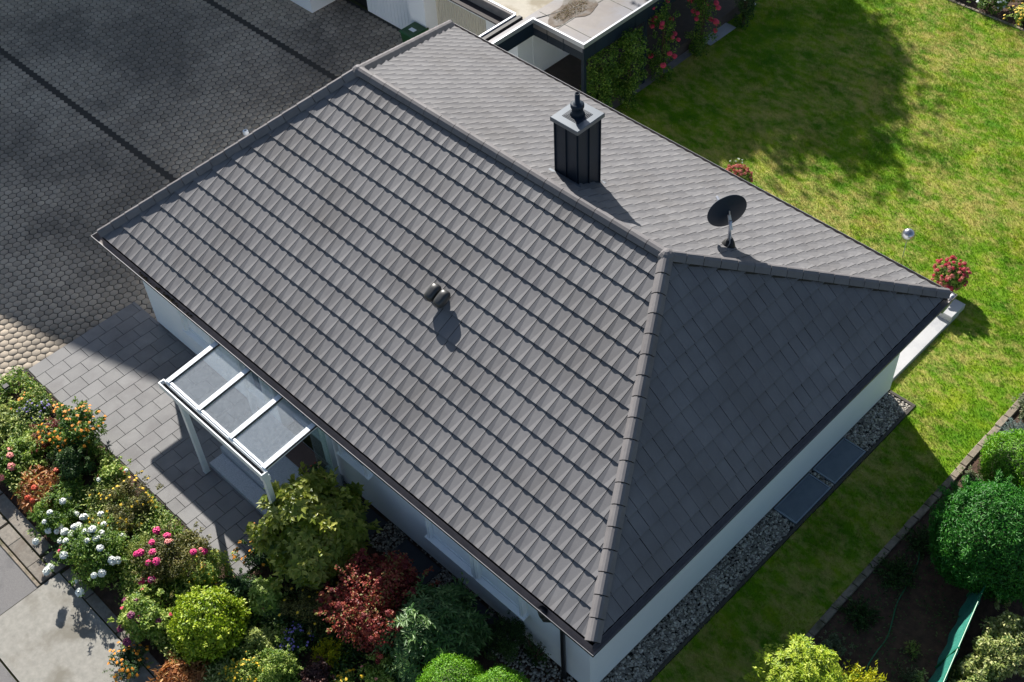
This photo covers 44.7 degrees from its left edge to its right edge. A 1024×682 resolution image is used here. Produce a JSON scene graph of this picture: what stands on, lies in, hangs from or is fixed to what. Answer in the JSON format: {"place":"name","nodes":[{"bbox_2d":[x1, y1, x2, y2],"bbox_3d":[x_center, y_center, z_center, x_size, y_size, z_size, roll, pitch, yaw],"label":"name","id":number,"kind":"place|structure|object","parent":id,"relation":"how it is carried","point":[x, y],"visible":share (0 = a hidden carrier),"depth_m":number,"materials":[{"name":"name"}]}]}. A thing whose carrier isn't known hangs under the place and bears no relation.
{"place":"outdoors","nodes":[
{"label":"outdoors","id":0,"kind":"place"},
{"bbox_2d":[0,546,36,614],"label":"road","id":1,"kind":"structure","parent":0,"point":[17,584],"depth_m":25.69,"materials":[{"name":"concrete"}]},
{"bbox_2d":[0,490,164,677],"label":"pavement","id":2,"kind":"structure","parent":0,"point":[21,549],"depth_m":26.11,"materials":[{"name":"grey concrete"}]},
{"bbox_2d":[28,302,346,576],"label":"patio","id":3,"kind":"structure","parent":0,"point":[146,441],"depth_m":28.65,"materials":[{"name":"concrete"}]},
{"bbox_2d":[158,342,342,503],"bbox_3d":[-5.331,2.002,26.171,3.520,2.900,1.960,35,58,30],"label":"entrance canopy","id":4,"kind":"object","parent":3,"relation":"on","point":[201,416],"visible":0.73,"depth_m":25.17,"materials":[{"name":"white metal"}]},
{"bbox_2d":[209,412,343,514],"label":"entrance steps","id":5,"kind":"structure","parent":3,"relation":"on","point":[265,437],"depth_m":27.25,"materials":[{"name":"grey stone"}]},
{"bbox_2d":[285,441,327,472],"bbox_3d":[-4.522,2.549,27.142,1.020,0.017,0.500,35,58,30],"label":"doormat","id":6,"kind":"object","parent":5,"relation":"on","point":[296,455],"visible":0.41,"depth_m":27.16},
{"bbox_2d":[0,0,402,384],"bbox_3d":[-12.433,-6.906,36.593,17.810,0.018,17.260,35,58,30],"label":"driveway","id":7,"kind":"structure","parent":0,"point":[82,143],"depth_m":36.41,"materials":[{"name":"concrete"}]},
{"bbox_2d":[399,22,428,42],"bbox_3d":[-2.862,-8.878,37.129,0.600,1.025,0.712,35,58,30],"label":"wheelie bin","id":8,"kind":"object","parent":7,"relation":"on","point":[412,30],"visible":0.35,"depth_m":36.72,"materials":[{"name":"green plastic"}]},
{"bbox_2d":[0,372,577,681],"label":"soil","id":9,"kind":"structure","parent":0,"point":[105,595],"depth_m":25.51,"materials":[{"name":"brown soil"}]},
{"bbox_2d":[0,440,25,483],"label":"dahlia","id":10,"kind":"object","parent":9,"relation":"on","point":[9,460],"visible":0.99,"depth_m":27.17,"materials":[{"name":"pink plant"}]},
{"bbox_2d":[0,396,25,445],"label":"perennial","id":11,"kind":"object","parent":9,"relation":"on","point":[6,408],"visible":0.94,"depth_m":28.20,"materials":[{"name":"green plant"}]},
{"bbox_2d":[5,387,40,416],"bbox_3d":[-11.215,1.464,28.698,0.885,0.430,0.939,-17,49,-12],"label":"marigold","id":12,"kind":"object","parent":9,"relation":"on","point":[21,399],"visible":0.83,"depth_m":28.65,"materials":[{"name":"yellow plant"}]},
{"bbox_2d":[0,429,55,472],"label":"leafy shrub","id":13,"kind":"object","parent":9,"relation":"on","point":[21,445],"visible":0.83,"depth_m":27.49,"materials":[{"name":"green plant"}]},
{"bbox_2d":[15,395,49,426],"bbox_3d":[-10.898,1.654,28.409,0.875,0.565,0.693,-6,48,-2],"label":"aster","id":14,"kind":"object","parent":9,"relation":"on","point":[44,407],"visible":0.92,"depth_m":28.32,"materials":[{"name":"purple plant"}]},
{"bbox_2d":[11,464,66,514],"bbox_3d":[-10.152,3.189,27.025,1.372,0.713,1.367,35,58,30],"label":"red-leaved shrub","id":15,"kind":"object","parent":9,"relation":"on","point":[30,498],"visible":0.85,"depth_m":26.85,"materials":[{"name":"brown plant"}]},
{"bbox_2d":[29,417,59,454],"bbox_3d":[-10.318,2.127,27.699,0.860,0.928,0.916,-17,49,-12],"label":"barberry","id":16,"kind":"object","parent":9,"relation":"on","point":[52,425],"visible":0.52,"depth_m":27.58,"materials":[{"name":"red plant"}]},
{"bbox_2d":[26,490,87,544],"bbox_3d":[-9.648,3.727,26.281,1.299,0.825,1.358,35,58,30],"label":"white dahlia","id":17,"kind":"object","parent":9,"relation":"on","point":[47,524],"visible":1,"depth_m":26.12,"materials":[{"name":"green plant"}]},
{"bbox_2d":[42,474,86,515],"bbox_3d":[-9.615,3.336,26.781,0.967,0.634,1.120,35,58,30],"label":"green mound","id":18,"kind":"object","parent":9,"relation":"on","point":[73,486],"visible":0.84,"depth_m":26.68,"materials":[{"name":"green plant"}]},
{"bbox_2d":[35,396,107,456],"bbox_3d":[-9.692,1.988,27.567,1.518,1.258,1.525,-14,49,-9],"label":"flowering bush","id":19,"kind":"object","parent":9,"relation":"on","point":[71,426],"visible":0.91,"depth_m":27.31,"materials":[{"name":"plant"}]},
{"bbox_2d":[46,432,100,484],"bbox_3d":[-9.477,2.593,27.143,1.271,1.055,1.126,-23,51,-16],"label":"leafy shrub","id":20,"kind":"object","parent":9,"relation":"on","point":[68,463],"visible":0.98,"depth_m":26.90,"materials":[{"name":"green plant"}]},
{"bbox_2d":[42,511,140,597],"bbox_3d":[-8.645,4.309,25.509,1.746,1.134,1.908,35,58,30],"label":"white dahlia","id":21,"kind":"object","parent":9,"relation":"on","point":[96,544],"visible":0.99,"depth_m":25.23,"materials":[{"name":"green plant"}]},
{"bbox_2d":[93,456,131,493],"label":"white daisy","id":22,"kind":"object","parent":9,"relation":"on","point":[108,474],"visible":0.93,"depth_m":26.95,"materials":[{"name":"green plant"}]},
{"bbox_2d":[86,470,163,534],"bbox_3d":[-8.210,3.460,26.537,1.695,0.688,1.718,35,58,30],"label":"rudbeckia","id":23,"kind":"object","parent":9,"relation":"on","point":[128,520],"visible":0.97,"depth_m":26.38,"materials":[{"name":"plant"}]},
{"bbox_2d":[102,641,153,681],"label":"rudbeckia","id":24,"kind":"object","parent":9,"relation":"on","point":[129,656],"visible":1,"depth_m":24.08,"materials":[{"name":"orange plant"}]},
{"bbox_2d":[122,532,152,572],"bbox_3d":[-7.676,4.336,25.718,0.886,0.726,0.878,35,58,30],"label":"dahlia","id":25,"kind":"object","parent":9,"relation":"on","point":[132,546],"visible":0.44,"depth_m":25.60,"materials":[{"name":"green plant"}]},
{"bbox_2d":[107,577,174,648],"bbox_3d":[-7.253,5.429,24.495,1.342,0.980,1.322,35,58,30],"label":"purple dahlia","id":26,"kind":"object","parent":9,"relation":"on","point":[138,614],"visible":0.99,"depth_m":24.26,"materials":[{"name":"green plant"}]},
{"bbox_2d":[0,366,302,681],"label":"ground cover","id":27,"kind":"object","parent":9,"relation":"on","point":[9,379],"visible":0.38,"depth_m":26.39,"materials":[{"name":"green plant"}]},
{"bbox_2d":[130,518,216,598],"bbox_3d":[-6.807,4.407,25.357,1.696,1.044,1.779,15,51,17],"label":"pink dahlia","id":28,"kind":"object","parent":9,"relation":"on","point":[160,554],"visible":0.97,"depth_m":25.11,"materials":[{"name":"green plant"}]},
{"bbox_2d":[145,648,213,681],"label":"shrub","id":29,"kind":"object","parent":9,"relation":"on","point":[171,672],"visible":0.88,"depth_m":23.75,"materials":[{"name":"brown plant"}]},
{"bbox_2d":[165,582,251,664],"bbox_3d":[-5.917,5.460,24.250,1.728,1.186,1.696,35,58,30],"label":"box ball","id":30,"kind":"object","parent":9,"relation":"on","point":[203,620],"visible":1,"depth_m":23.89,"materials":[{"name":"green plant"}]},
{"bbox_2d":[181,548,238,585],"bbox_3d":[-6.085,4.630,25.300,1.200,0.760,0.920,-9,48,-5],"label":"goldenrod","id":31,"kind":"object","parent":9,"relation":"on","point":[210,572],"visible":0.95,"depth_m":25.10,"materials":[{"name":"green plant"}]},
{"bbox_2d":[198,659,242,681],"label":"variegated plant","id":32,"kind":"object","parent":9,"relation":"on","point":[216,669],"visible":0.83,"depth_m":23.70,"materials":[{"name":"green plant"}]},
{"bbox_2d":[218,568,256,615],"bbox_3d":[-5.469,5.061,24.867,0.927,0.768,1.049,-21,50,-15],"label":"dark shrub","id":33,"kind":"object","parent":9,"relation":"on","point":[237,586],"visible":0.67,"depth_m":24.80,"materials":[{"name":"green plant"}]},
{"bbox_2d":[217,649,263,681],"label":"goldenrod","id":34,"kind":"object","parent":9,"relation":"on","point":[231,671],"visible":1,"depth_m":23.66,"materials":[{"name":"yellow plant"}]},
{"bbox_2d":[238,624,278,658],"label":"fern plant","id":35,"kind":"object","parent":9,"relation":"on","point":[254,636],"visible":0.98,"depth_m":24.09,"materials":[{"name":"green plant"}]},
{"bbox_2d":[232,522,284,568],"bbox_3d":[-5.069,4.157,25.462,1.060,1.067,1.128,10,49,12],"label":"rudbeckia","id":36,"kind":"object","parent":9,"relation":"on","point":[252,555],"visible":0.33,"depth_m":25.27,"materials":[{"name":"green plant"}]},
{"bbox_2d":[246,575,289,617],"bbox_3d":[-4.860,5.119,24.794,0.894,0.789,0.888,-4,48,0],"label":"leafy perennial","id":37,"kind":"object","parent":9,"relation":"on","point":[258,592],"visible":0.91,"depth_m":24.56,"materials":[{"name":"green plant"}]},
{"bbox_2d":[261,603,288,628],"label":"shrub","id":38,"kind":"object","parent":9,"relation":"on","point":[277,613],"visible":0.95,"depth_m":24.51,"materials":[{"name":"green plant"}]},
{"bbox_2d":[247,636,305,681],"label":"green shrub","id":39,"kind":"object","parent":9,"relation":"on","point":[273,672],"visible":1,"depth_m":23.64,"materials":[{"name":"green plant"}]},
{"bbox_2d":[275,621,315,654],"bbox_3d":[-4.247,5.849,24.241,0.752,0.536,0.834,35,58,30],"label":"aster","id":40,"kind":"object","parent":9,"relation":"on","point":[297,631],"visible":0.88,"depth_m":24.15,"materials":[{"name":"purple plant"}]},
{"bbox_2d":[278,581,338,639],"bbox_3d":[-3.915,5.244,24.558,1.409,0.855,1.400,-6,48,-2],"label":"coneflower","id":41,"kind":"object","parent":9,"relation":"on","point":[307,596],"visible":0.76,"depth_m":24.40,"materials":[{"name":"green plant"}]},
{"bbox_2d":[243,461,382,591],"bbox_3d":[-4.086,3.721,25.007,2.509,2.448,2.720,35,58,30],"label":"laurel","id":42,"kind":"object","parent":9,"relation":"on","point":[311,513],"visible":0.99,"depth_m":24.39,"materials":[{"name":"green plant"}]},
{"bbox_2d":[295,655,337,681],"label":"purple bush","id":43,"kind":"object","parent":9,"relation":"on","point":[318,672],"visible":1,"depth_m":23.60,"materials":[{"name":"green plant"}]},
{"bbox_2d":[310,637,348,670],"bbox_3d":[-3.544,6.007,24.050,0.814,0.581,0.794,35,58,30],"label":"dwarf conifer","id":44,"kind":"object","parent":9,"relation":"on","point":[331,654],"visible":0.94,"depth_m":23.99,"materials":[{"name":"green plant"}]},
{"bbox_2d":[243,566,418,681],"bbox_3d":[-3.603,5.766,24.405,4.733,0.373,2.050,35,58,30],"label":"ground cover","id":45,"kind":"object","parent":9,"relation":"on","point":[289,620],"visible":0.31,"depth_m":24.41,"materials":[{"name":"green plant"}]},
{"bbox_2d":[313,548,440,664],"bbox_3d":[-2.599,5.033,24.093,2.547,1.708,2.478,35,58,30],"label":"red japanese maple","id":46,"kind":"object","parent":9,"relation":"on","point":[383,584],"visible":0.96,"depth_m":23.72,"materials":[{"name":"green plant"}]},
{"bbox_2d":[357,652,400,681],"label":"mixed shrub","id":47,"kind":"object","parent":9,"relation":"on","point":[376,673],"visible":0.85,"depth_m":23.56,"materials":[{"name":"green plant"}]},
{"bbox_2d":[369,572,493,681],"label":"rhododendron","id":48,"kind":"object","parent":9,"relation":"on","point":[455,626],"visible":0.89,"depth_m":23.08,"materials":[{"name":"green plant"}]},
{"bbox_2d":[416,653,484,681],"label":"box ball","id":49,"kind":"object","parent":9,"relation":"on","point":[450,672],"visible":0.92,"depth_m":22.14,"materials":[{"name":"green plant"}]},
{"bbox_2d":[368,521,574,681],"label":"gravel strip","id":50,"kind":"object","parent":9,"relation":"on","point":[522,667],"depth_m":24.30,"materials":[{"name":"gravel"}]},
{"bbox_2d":[481,608,527,666],"bbox_3d":[-0.106,5.689,23.950,1.233,0.826,1.240,35,58,30],"label":"yew","id":51,"kind":"object","parent":50,"relation":"on","point":[513,628],"visible":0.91,"depth_m":23.77,"materials":[{"name":"green plant"}]},
{"bbox_2d":[519,632,550,673],"bbox_3d":[0.436,5.863,23.713,0.858,0.916,0.315,35,58,30],"label":"cotoneaster","id":52,"kind":"object","parent":50,"relation":"on","point":[531,648],"visible":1,"depth_m":23.72,"materials":[{"name":"green plant"}]},
{"bbox_2d":[470,663,530,681],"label":"box ball","id":53,"kind":"object","parent":9,"relation":"on","point":[508,674],"visible":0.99,"depth_m":21.83,"materials":[{"name":"green plant"}]},
{"bbox_2d":[361,502,507,653],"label":"front path","id":54,"kind":"structure","parent":0,"point":[422,561],"depth_m":25.60,"materials":[{"name":"stone"}]},
{"bbox_2d":[0,0,986,681],"bbox_3d":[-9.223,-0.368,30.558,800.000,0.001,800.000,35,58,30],"label":"ground","id":55,"kind":"structure","parent":0,"point":[312,442],"depth_m":26.87,"materials":[{"name":"grey concrete"}]},
{"bbox_2d":[0,540,39,587],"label":"road kerb","id":56,"kind":"structure","parent":55,"relation":"on","point":[20,565],"depth_m":25.97,"materials":[{"name":"concrete"}]},
{"bbox_2d":[0,573,154,681],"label":"forecourt","id":57,"kind":"structure","parent":55,"relation":"on","point":[55,628],"depth_m":24.75,"materials":[{"name":"concrete"}]},
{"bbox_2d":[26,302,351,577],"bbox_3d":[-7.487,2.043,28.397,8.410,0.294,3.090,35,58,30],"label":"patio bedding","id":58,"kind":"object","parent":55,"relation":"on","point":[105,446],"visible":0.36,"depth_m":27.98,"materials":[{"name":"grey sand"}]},
{"bbox_2d":[291,0,552,64],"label":"garage","id":59,"kind":"structure","parent":55,"relation":"on","point":[487,20],"depth_m":35.92,"materials":[{"name":"white paint"}]},
{"bbox_2d":[435,0,485,35],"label":"ribbed door","id":60,"kind":"structure","parent":59,"relation":"in","point":[447,10],"depth_m":36.07,"materials":[{"name":"white metal"}]},
{"bbox_2d":[91,20,956,681],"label":"house","id":61,"kind":"structure","parent":55,"relation":"on","point":[591,432],"depth_m":24.18,"materials":[{"name":"tile"}]},
{"bbox_2d":[178,311,222,360],"bbox_3d":[-7.108,-0.379,28.007,1.380,1.310,0.159,35,58,30],"label":"window","id":62,"kind":"structure","parent":61,"relation":"in","point":[193,331],"depth_m":28.41,"materials":[{"name":"glass"}]},
{"bbox_2d":[242,364,271,404],"bbox_3d":[-5.597,0.725,27.019,0.750,1.460,0.159,35,58,30],"label":"window","id":63,"kind":"structure","parent":61,"relation":"in","point":[257,387],"depth_m":27.38,"materials":[{"name":"clear glass"}]},
{"bbox_2d":[336,444,373,479],"bbox_3d":[-3.238,2.215,25.194,1.000,0.960,0.159,35,58,30],"label":"window","id":64,"kind":"structure","parent":61,"relation":"in","point":[360,468],"depth_m":25.50,"materials":[{"name":"glass"}]},
{"bbox_2d":[424,283,450,307],"bbox_3d":[-1.418,-0.862,24.105,0.487,0.387,0.438,35,58,30],"label":"roof vent","id":65,"kind":"object","parent":61,"relation":"on","point":[437,295],"visible":1,"depth_m":23.98,"materials":[{"name":"metal"}]},
{"bbox_2d":[424,517,475,579],"bbox_3d":[-1.198,3.764,23.929,1.440,1.340,0.159,35,58,30],"label":"window","id":66,"kind":"structure","parent":61,"relation":"in","point":[434,535],"depth_m":24.32,"materials":[{"name":"glass"}]},
{"bbox_2d":[473,558,528,620],"bbox_3d":[-0.250,4.427,23.273,1.380,1.340,0.159,35,58,30],"label":"window","id":67,"kind":"structure","parent":61,"relation":"in","point":[483,576],"depth_m":23.63,"materials":[{"name":"glass"}]},
{"bbox_2d":[549,92,605,186],"bbox_3d":[1.280,-3.804,24.586,0.840,2.630,0.900,35,58,30],"label":"chimney","id":68,"kind":"object","parent":61,"relation":"on","point":[577,138],"visible":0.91,"depth_m":24.22,"materials":[{"name":"metal"}]},
{"bbox_2d":[707,195,746,247],"bbox_3d":[4.111,-2.400,24.070,0.671,1.264,0.692,21,52,21],"label":"satellite dish","id":69,"kind":"object","parent":61,"relation":"attached to","point":[729,210],"visible":1,"depth_m":23.82,"materials":[{"name":"metal"}]},
{"bbox_2d":[544,0,752,102],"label":"carport floor","id":70,"kind":"structure","parent":55,"relation":"on","point":[567,69],"depth_m":37.02,"materials":[{"name":"grey concrete"}]},
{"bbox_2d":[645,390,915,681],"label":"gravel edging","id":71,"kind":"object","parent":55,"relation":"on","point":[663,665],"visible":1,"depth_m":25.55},
{"bbox_2d":[776,0,1023,679],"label":"lawn edging","id":72,"kind":"object","parent":55,"relation":"on","point":[856,583],"visible":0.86,"depth_m":25.75,"materials":[{"name":"stone"}]},
{"bbox_2d":[892,314,958,381],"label":"terrace","id":73,"kind":"structure","parent":55,"relation":"on","point":[917,346],"depth_m":28.88,"materials":[{"name":"white tile"}]},
{"bbox_2d":[938,299,965,321],"bbox_3d":[10.354,-0.765,29.457,0.440,0.159,0.600,35,58,30],"label":"stone step","id":74,"kind":"object","parent":73,"relation":"on","point":[954,309],"visible":0.64,"depth_m":29.34,"materials":[{"name":"white tile"}]},
{"bbox_2d":[611,25,732,108],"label":"garden path","id":75,"kind":"structure","parent":0,"point":[675,62],"depth_m":36.46,"materials":[{"name":"grey stone"}]},
{"bbox_2d":[601,392,910,681],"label":"gravel","id":76,"kind":"structure","parent":0,"point":[671,641],"depth_m":25.00,"materials":[{"name":"grey gravel"}]},
{"bbox_2d":[774,473,830,524],"bbox_3d":[6.117,3.319,26.235,0.570,0.055,1.240,35,58,30],"label":"light well grating","id":77,"kind":"object","parent":76,"relation":"on","point":[801,499],"visible":1,"depth_m":26.21,"materials":[{"name":"grey metal"}]},
{"bbox_2d":[812,438,865,484],"bbox_3d":[7.055,2.583,26.847,0.570,0.055,1.160,35,58,30],"label":"light well grating","id":78,"kind":"object","parent":76,"relation":"on","point":[838,461],"visible":1,"depth_m":26.82,"materials":[{"name":"grey metal"}]},
{"bbox_2d":[614,0,1023,681],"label":"lawn","id":79,"kind":"structure","parent":0,"point":[932,362],"depth_m":32.64,"materials":[{"name":"green plant"}]},
{"bbox_2d":[489,0,700,93],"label":"carport","id":80,"kind":"object","parent":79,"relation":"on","point":[583,31],"visible":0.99,"depth_m":33.90,"materials":[{"name":"metal"}]},
{"bbox_2d":[579,44,623,107],"bbox_3d":[2.450,-7.120,34.510,1.220,2.468,1.247,35,58,30],"label":"climbing shrub","id":81,"kind":"object","parent":79,"relation":"on","point":[602,72],"visible":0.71,"depth_m":34.25,"materials":[{"name":"green plant"}]},
{"bbox_2d":[609,26,648,109],"bbox_3d":[3.229,-7.693,34.730,1.144,2.506,1.138,35,58,30],"label":"climbing shrub","id":82,"kind":"object","parent":79,"relation":"on","point":[631,53],"visible":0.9,"depth_m":34.57,"materials":[{"name":"green plant"}]},
{"bbox_2d":[646,0,680,82],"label":"climbing rose","id":83,"kind":"object","parent":79,"relation":"on","point":[656,18],"visible":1,"depth_m":35.28,"materials":[{"name":"green plant"}]},
{"bbox_2d":[683,0,720,58],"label":"climbing rose","id":84,"kind":"object","parent":79,"relation":"on","point":[703,13],"visible":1,"depth_m":36.32,"materials":[{"name":"green plant"}]},
{"bbox_2d":[703,23,735,45],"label":"garden step slab","id":85,"kind":"structure","parent":79,"relation":"on","point":[724,29],"depth_m":37.65,"materials":[{"name":"grey stone"}]},
{"bbox_2d":[726,163,752,181],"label":"potted hydrangea","id":86,"kind":"object","parent":79,"relation":"on","point":[738,170],"visible":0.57,"depth_m":32.13,"materials":[{"name":"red plant"}]},
{"bbox_2d":[733,0,757,29],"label":"climbing rose","id":87,"kind":"object","parent":79,"relation":"on","point":[745,13],"visible":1,"depth_m":37.52,"materials":[{"name":"green plant"}]},
{"bbox_2d":[930,255,971,291],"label":"potted hydrangea","id":88,"kind":"object","parent":79,"relation":"on","point":[951,273],"visible":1,"depth_m":29.46,"materials":[{"name":"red plant"}]},
{"bbox_2d":[790,407,1023,681],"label":"garden bed soil","id":89,"kind":"structure","parent":0,"point":[927,639],"depth_m":24.27,"materials":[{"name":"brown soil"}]},
{"bbox_2d":[742,631,859,681],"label":"viburnum","id":90,"kind":"object","parent":89,"relation":"on","point":[807,664],"visible":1,"depth_m":21.34,"materials":[{"name":"green plant"}]},
{"bbox_2d":[815,630,853,667],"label":"herb","id":91,"kind":"object","parent":89,"relation":"on","point":[832,642],"visible":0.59,"depth_m":23.66,"materials":[{"name":"green plant"}]},
{"bbox_2d":[836,594,884,634],"bbox_3d":[6.787,5.292,24.305,0.857,0.312,0.854,35,58,30],"label":"creeping juniper","id":92,"kind":"object","parent":89,"relation":"on","point":[857,616],"visible":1,"depth_m":24.26,"materials":[{"name":"green plant"}]},
{"bbox_2d":[838,660,888,681],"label":"golden conifer","id":93,"kind":"object","parent":89,"relation":"on","point":[866,677],"visible":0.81,"depth_m":21.78,"materials":[{"name":"yellow plant"}]},
{"bbox_2d":[868,549,920,594],"bbox_3d":[7.675,4.594,24.878,0.973,0.318,1.002,-12,48,-8],"label":"creeping juniper","id":94,"kind":"object","parent":89,"relation":"on","point":[894,575],"visible":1,"depth_m":24.82,"materials":[{"name":"green plant"}]},
{"bbox_2d":[901,522,933,559],"bbox_3d":[8.316,4.050,25.348,0.821,0.301,0.907,35,58,30],"label":"creeping juniper","id":95,"kind":"object","parent":89,"relation":"on","point":[922,543],"visible":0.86,"depth_m":25.34,"materials":[{"name":"green plant"}]},
{"bbox_2d":[928,582,985,681],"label":"net fence","id":96,"kind":"object","parent":89,"relation":"on","point":[946,658],"visible":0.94,"depth_m":23.30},
{"bbox_2d":[926,469,1023,608],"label":"thuja ball","id":97,"kind":"object","parent":89,"relation":"on","point":[979,536],"visible":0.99,"depth_m":23.58,"materials":[{"name":"green plant"}]},
{"bbox_2d":[948,598,1023,681],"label":"variegated shrub","id":98,"kind":"object","parent":89,"relation":"on","point":[999,649],"visible":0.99,"depth_m":22.75,"materials":[{"name":"green plant"}]},
{"bbox_2d":[974,428,1023,495],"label":"cypress bush","id":99,"kind":"object","parent":89,"relation":"on","point":[1007,457],"visible":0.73,"depth_m":25.69,"materials":[{"name":"green plant"}]},
{"bbox_2d":[955,0,1023,28],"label":"bed soil","id":100,"kind":"structure","parent":0,"point":[974,5],"depth_m":37.92,"materials":[{"name":"brown soil"}]},
{"bbox_2d":[968,0,1009,14],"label":"white perennial","id":101,"kind":"object","parent":100,"relation":"on","point":[999,5],"visible":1,"depth_m":37.57,"materials":[{"name":"green plant"}]},
{"bbox_2d":[1003,3,1023,26],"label":"coreopsis","id":102,"kind":"object","parent":100,"relation":"on","point":[1019,14],"visible":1,"depth_m":37.08,"materials":[{"name":"yellow plant"}]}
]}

